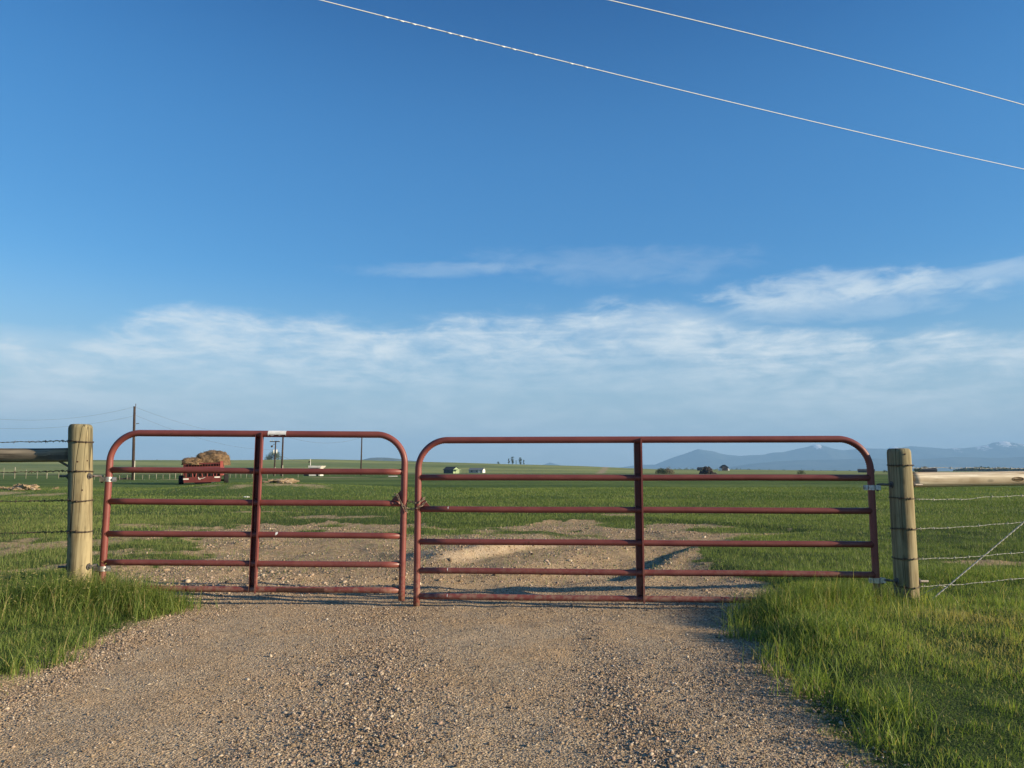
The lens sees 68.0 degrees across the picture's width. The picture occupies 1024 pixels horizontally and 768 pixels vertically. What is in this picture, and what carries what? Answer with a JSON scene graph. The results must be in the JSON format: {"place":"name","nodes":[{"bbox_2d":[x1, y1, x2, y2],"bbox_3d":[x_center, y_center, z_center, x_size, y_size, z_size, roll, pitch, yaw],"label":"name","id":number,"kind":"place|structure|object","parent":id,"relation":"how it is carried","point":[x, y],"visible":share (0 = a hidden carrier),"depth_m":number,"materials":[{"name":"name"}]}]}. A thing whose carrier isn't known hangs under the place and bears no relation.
{"place":"outdoors","nodes":[
{"label":"outdoors","id":0,"kind":"place"},
{"bbox_2d":[263,478,299,483],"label":"dirt bank","id":1,"kind":"structure","parent":0,"point":[286,480],"depth_m":37.60,"materials":[{"name":"soil"}]},
{"bbox_2d":[364,457,415,461],"bbox_3d":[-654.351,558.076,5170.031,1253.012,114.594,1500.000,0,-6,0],"label":"hill","id":2,"kind":"structure","parent":0,"point":[385,459],"depth_m":5137.68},
{"bbox_2d":[0,524,909,767],"bbox_3d":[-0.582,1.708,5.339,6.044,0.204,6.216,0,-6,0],"label":"gravel","id":3,"kind":"structure","parent":0,"point":[621,713],"depth_m":3.70,"materials":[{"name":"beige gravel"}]},
{"bbox_2d":[0,459,1023,767],"bbox_3d":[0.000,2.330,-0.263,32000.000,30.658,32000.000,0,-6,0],"label":"ground","id":4,"kind":"structure","parent":0,"point":[176,655],"depth_m":4.54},
{"bbox_2d":[8,484,40,489],"bbox_3d":[-23.126,4.893,36.048,1.459,0.359,1.218,0,-6,0],"label":"rubble heap","id":5,"kind":"object","parent":4,"relation":"on","point":[25,487],"visible":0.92,"depth_m":35.80,"materials":[{"name":"stone"}]},
{"bbox_2d":[2,467,58,478],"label":"pasture fence","id":6,"kind":"object","parent":4,"relation":"on","point":[27,475],"visible":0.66,"depth_m":91.31,"materials":[{"name":"wood"}]},
{"bbox_2d":[58,424,102,589],"bbox_3d":[-3.388,1.072,5.911,0.301,1.518,0.192,2,-7,-18],"label":"gate post","id":7,"kind":"object","parent":4,"relation":"on","point":[79,517],"visible":0.84,"depth_m":5.88,"materials":[{"name":"brown wood"}]},
{"bbox_2d":[0,448,67,466],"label":"fence rail","id":8,"kind":"object","parent":7,"relation":"attached to","point":[59,455],"visible":0.94,"depth_m":6.00,"materials":[{"name":"wood"}]},
{"bbox_2d":[0,530,92,534],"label":"barbed wire","id":9,"kind":"object","parent":7,"relation":"attached to","point":[61,531],"visible":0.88,"depth_m":5.91,"materials":[{"name":"grey metal"}]},
{"bbox_2d":[0,470,93,473],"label":"barbed wire","id":10,"kind":"object","parent":7,"relation":"attached to","point":[31,471],"visible":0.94,"depth_m":5.96,"materials":[{"name":"grey metal"}]},
{"bbox_2d":[0,499,93,501],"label":"barbed wire","id":11,"kind":"object","parent":7,"relation":"attached to","point":[61,500],"visible":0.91,"depth_m":5.94,"materials":[{"name":"grey metal"}]},
{"bbox_2d":[0,440,93,442],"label":"barbed wire","id":12,"kind":"object","parent":7,"relation":"attached to","point":[45,441],"visible":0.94,"depth_m":5.99,"materials":[{"name":"grey metal"}]},
{"bbox_2d":[93,430,407,600],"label":"farm gate","id":13,"kind":"structure","parent":7,"relation":"attached to","point":[255,534],"depth_m":6.01,"materials":[{"name":"red metal"}]},
{"bbox_2d":[392,493,426,512],"bbox_3d":[-0.818,0.942,6.019,0.271,0.156,0.096,-2,-7,15],"label":"chain","id":14,"kind":"object","parent":13,"relation":"hanging from","point":[403,505],"visible":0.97,"depth_m":6.00,"materials":[{"name":"grey metal"}]},
{"bbox_2d":[0,554,180,615],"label":"seed heads","id":15,"kind":"object","parent":4,"relation":"on","point":[88,587],"visible":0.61,"depth_m":5.60,"materials":[{"name":"beige plant"}]},
{"bbox_2d":[131,404,138,479],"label":"utility pole","id":16,"kind":"object","parent":4,"relation":"on","point":[133,446],"visible":0.79,"depth_m":79.69,"materials":[{"name":"brown wood"}]},
{"bbox_2d":[94,473,181,479],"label":"pasture fence","id":17,"kind":"object","parent":4,"relation":"on","point":[152,477],"visible":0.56,"depth_m":83.37,"materials":[{"name":"wood"}]},
{"bbox_2d":[178,461,228,483],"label":"feed wagon","id":18,"kind":"object","parent":4,"relation":"on","point":[194,478],"visible":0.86,"depth_m":56.78,"materials":[{"name":"red paint"}]},
{"bbox_2d":[181,457,204,464],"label":"loose hay","id":19,"kind":"object","parent":18,"relation":"on","point":[192,461],"visible":0.94,"depth_m":56.54},
{"bbox_2d":[195,450,230,464],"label":"hay bale","id":20,"kind":"object","parent":18,"relation":"on","point":[212,456],"visible":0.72,"depth_m":57.64},
{"bbox_2d":[235,474,297,477],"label":"pasture fence","id":21,"kind":"object","parent":4,"relation":"on","point":[269,474],"visible":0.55,"depth_m":99.28,"materials":[{"name":"wood"}]},
{"bbox_2d":[265,450,280,459],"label":"tree","id":22,"kind":"object","parent":4,"relation":"on","point":[270,456],"visible":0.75,"depth_m":935.13,"materials":[{"name":"green plant"}]},
{"bbox_2d":[270,440,279,475],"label":"utility pole","id":23,"kind":"object","parent":4,"relation":"on","point":[275,452],"visible":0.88,"depth_m":126.38,"materials":[{"name":"brown wood"}]},
{"bbox_2d":[281,437,283,474],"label":"utility pole","id":24,"kind":"object","parent":4,"relation":"on","point":[282,453],"visible":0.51,"depth_m":127.36,"materials":[{"name":"brown wood"}]},
{"bbox_2d":[304,459,325,475],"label":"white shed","id":25,"kind":"structure","parent":4,"relation":"on","point":[320,467],"depth_m":130.08,"materials":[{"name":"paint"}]},
{"bbox_2d":[360,438,361,468],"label":"utility pole","id":26,"kind":"object","parent":4,"relation":"on","point":[361,455],"visible":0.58,"depth_m":149.21,"materials":[{"name":"wood"}]},
{"bbox_2d":[443,467,460,472],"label":"farmhouse","id":27,"kind":"object","parent":4,"relation":"on","point":[451,469],"visible":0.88,"depth_m":437.36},
{"bbox_2d":[469,468,484,472],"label":"farmhouse","id":28,"kind":"object","parent":4,"relation":"on","point":[476,470],"visible":0.84,"depth_m":497.32,"materials":[{"name":"grey"}]},
{"bbox_2d":[0,568,963,758],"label":"edge clumps","id":29,"kind":"object","parent":4,"relation":"on","point":[762,611],"visible":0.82,"depth_m":4.57,"materials":[{"name":"green plant"}]},
{"bbox_2d":[16,521,961,595],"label":"dirt clods","id":30,"kind":"object","parent":4,"relation":"on","point":[187,581],"visible":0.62,"depth_m":8.96,"materials":[{"name":"soil"}]},
{"bbox_2d":[0,557,1023,767],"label":"verge grass","id":31,"kind":"structure","parent":4,"relation":"on","point":[891,610],"depth_m":4.56,"materials":[{"name":"green plant"}]},
{"bbox_2d":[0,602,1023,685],"bbox_3d":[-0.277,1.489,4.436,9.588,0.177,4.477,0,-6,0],"label":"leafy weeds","id":32,"kind":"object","parent":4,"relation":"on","point":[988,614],"visible":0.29,"depth_m":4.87,"materials":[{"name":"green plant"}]},
{"bbox_2d":[655,468,666,473],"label":"bush","id":33,"kind":"object","parent":4,"relation":"on","point":[661,471],"visible":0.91,"depth_m":288.06,"materials":[{"name":"green plant"}]},
{"bbox_2d":[664,466,674,473],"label":"bush","id":34,"kind":"object","parent":4,"relation":"on","point":[668,470],"visible":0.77,"depth_m":293.39,"materials":[{"name":"green plant"}]},
{"bbox_2d":[699,466,716,473],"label":"black heap","id":35,"kind":"object","parent":4,"relation":"on","point":[707,470],"visible":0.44,"depth_m":238.04,"materials":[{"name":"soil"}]},
{"bbox_2d":[718,465,729,470],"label":"gabled barn","id":36,"kind":"structure","parent":4,"relation":"on","point":[723,467],"depth_m":695.86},
{"bbox_2d":[857,469,874,472],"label":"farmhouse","id":37,"kind":"object","parent":4,"relation":"on","point":[862,470],"visible":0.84,"depth_m":557.24,"materials":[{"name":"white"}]},
{"bbox_2d":[876,448,928,605],"bbox_3d":[2.936,1.148,5.713,0.304,1.322,0.167,-5,-8,36],"label":"gate post","id":38,"kind":"object","parent":4,"relation":"on","point":[901,483],"visible":0.87,"depth_m":5.66,"materials":[{"name":"brown wood"}]},
{"bbox_2d":[413,436,885,605],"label":"farm gate","id":39,"kind":"structure","parent":38,"relation":"attached to","point":[639,542],"depth_m":5.88,"materials":[{"name":"red metal"}]},
{"bbox_2d":[887,464,1023,469],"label":"barbed wire","id":40,"kind":"object","parent":38,"relation":"attached to","point":[1010,468],"visible":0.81,"depth_m":5.94,"materials":[{"name":"metal"}]},
{"bbox_2d":[889,495,1023,500],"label":"barbed wire","id":41,"kind":"object","parent":38,"relation":"attached to","point":[918,499],"visible":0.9,"depth_m":5.78,"materials":[{"name":"metal"}]},
{"bbox_2d":[890,522,1022,529],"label":"barbed wire","id":42,"kind":"object","parent":38,"relation":"attached to","point":[1007,523],"visible":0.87,"depth_m":5.80,"materials":[{"name":"metal"}]},
{"bbox_2d":[893,552,1023,560],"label":"barbed wire","id":43,"kind":"object","parent":38,"relation":"attached to","point":[902,559],"visible":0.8,"depth_m":5.75,"materials":[{"name":"metal"}]},
{"bbox_2d":[893,578,1023,589],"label":"barbed wire","id":44,"kind":"object","parent":38,"relation":"attached to","point":[952,584],"visible":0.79,"depth_m":5.72,"materials":[{"name":"metal"}]},
{"bbox_2d":[912,471,1023,486],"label":"fence rail","id":45,"kind":"object","parent":38,"relation":"attached to","point":[965,479],"visible":0.96,"depth_m":5.79,"materials":[{"name":"brown wood"}]},
{"bbox_2d":[920,521,1023,600],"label":"brace wire","id":46,"kind":"object","parent":38,"relation":"attached to","point":[949,584],"visible":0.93,"depth_m":5.78,"materials":[{"name":"metal"}]},
{"bbox_2d":[918,468,936,471],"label":"long barn","id":47,"kind":"structure","parent":4,"relation":"on","point":[929,469],"depth_m":427.67,"materials":[{"name":"grey"}]},
{"bbox_2d":[953,466,1023,470],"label":"woods","id":48,"kind":"object","parent":4,"relation":"on","point":[982,469],"visible":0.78,"depth_m":1341.15,"materials":[{"name":"green plant"}]},
{"bbox_2d":[0,482,1023,589],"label":"pasture grass","id":49,"kind":"structure","parent":0,"point":[35,527],"depth_m":15.73,"materials":[{"name":"green plant"}]},
{"bbox_2d":[0,0,1023,467],"label":"sky","id":50,"kind":"structure","parent":0,"point":[241,215],"materials":[{"name":"blue"}]},
{"bbox_2d":[320,0,1022,168],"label":"power cable","id":51,"kind":"object","parent":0,"point":[634,78],"visible":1,"depth_m":13.62,"materials":[{"name":"metal"}]},
{"bbox_2d":[609,0,1023,104],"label":"power cable","id":52,"kind":"object","parent":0,"point":[808,48],"visible":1,"depth_m":12.97,"materials":[{"name":"metal"}]},
{"bbox_2d":[620,441,1023,468],"bbox_3d":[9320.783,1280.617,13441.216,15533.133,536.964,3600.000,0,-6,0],"label":"mountains","id":53,"kind":"structure","parent":0,"point":[694,459],"depth_m":13106.53,"materials":[{"name":"blue stone"}]},
{"bbox_2d":[728,457,1023,470],"bbox_3d":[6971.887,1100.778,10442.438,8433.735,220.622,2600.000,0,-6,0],"label":"foothills","id":54,"kind":"structure","parent":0,"point":[881,464],"depth_m":10093.94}
]}

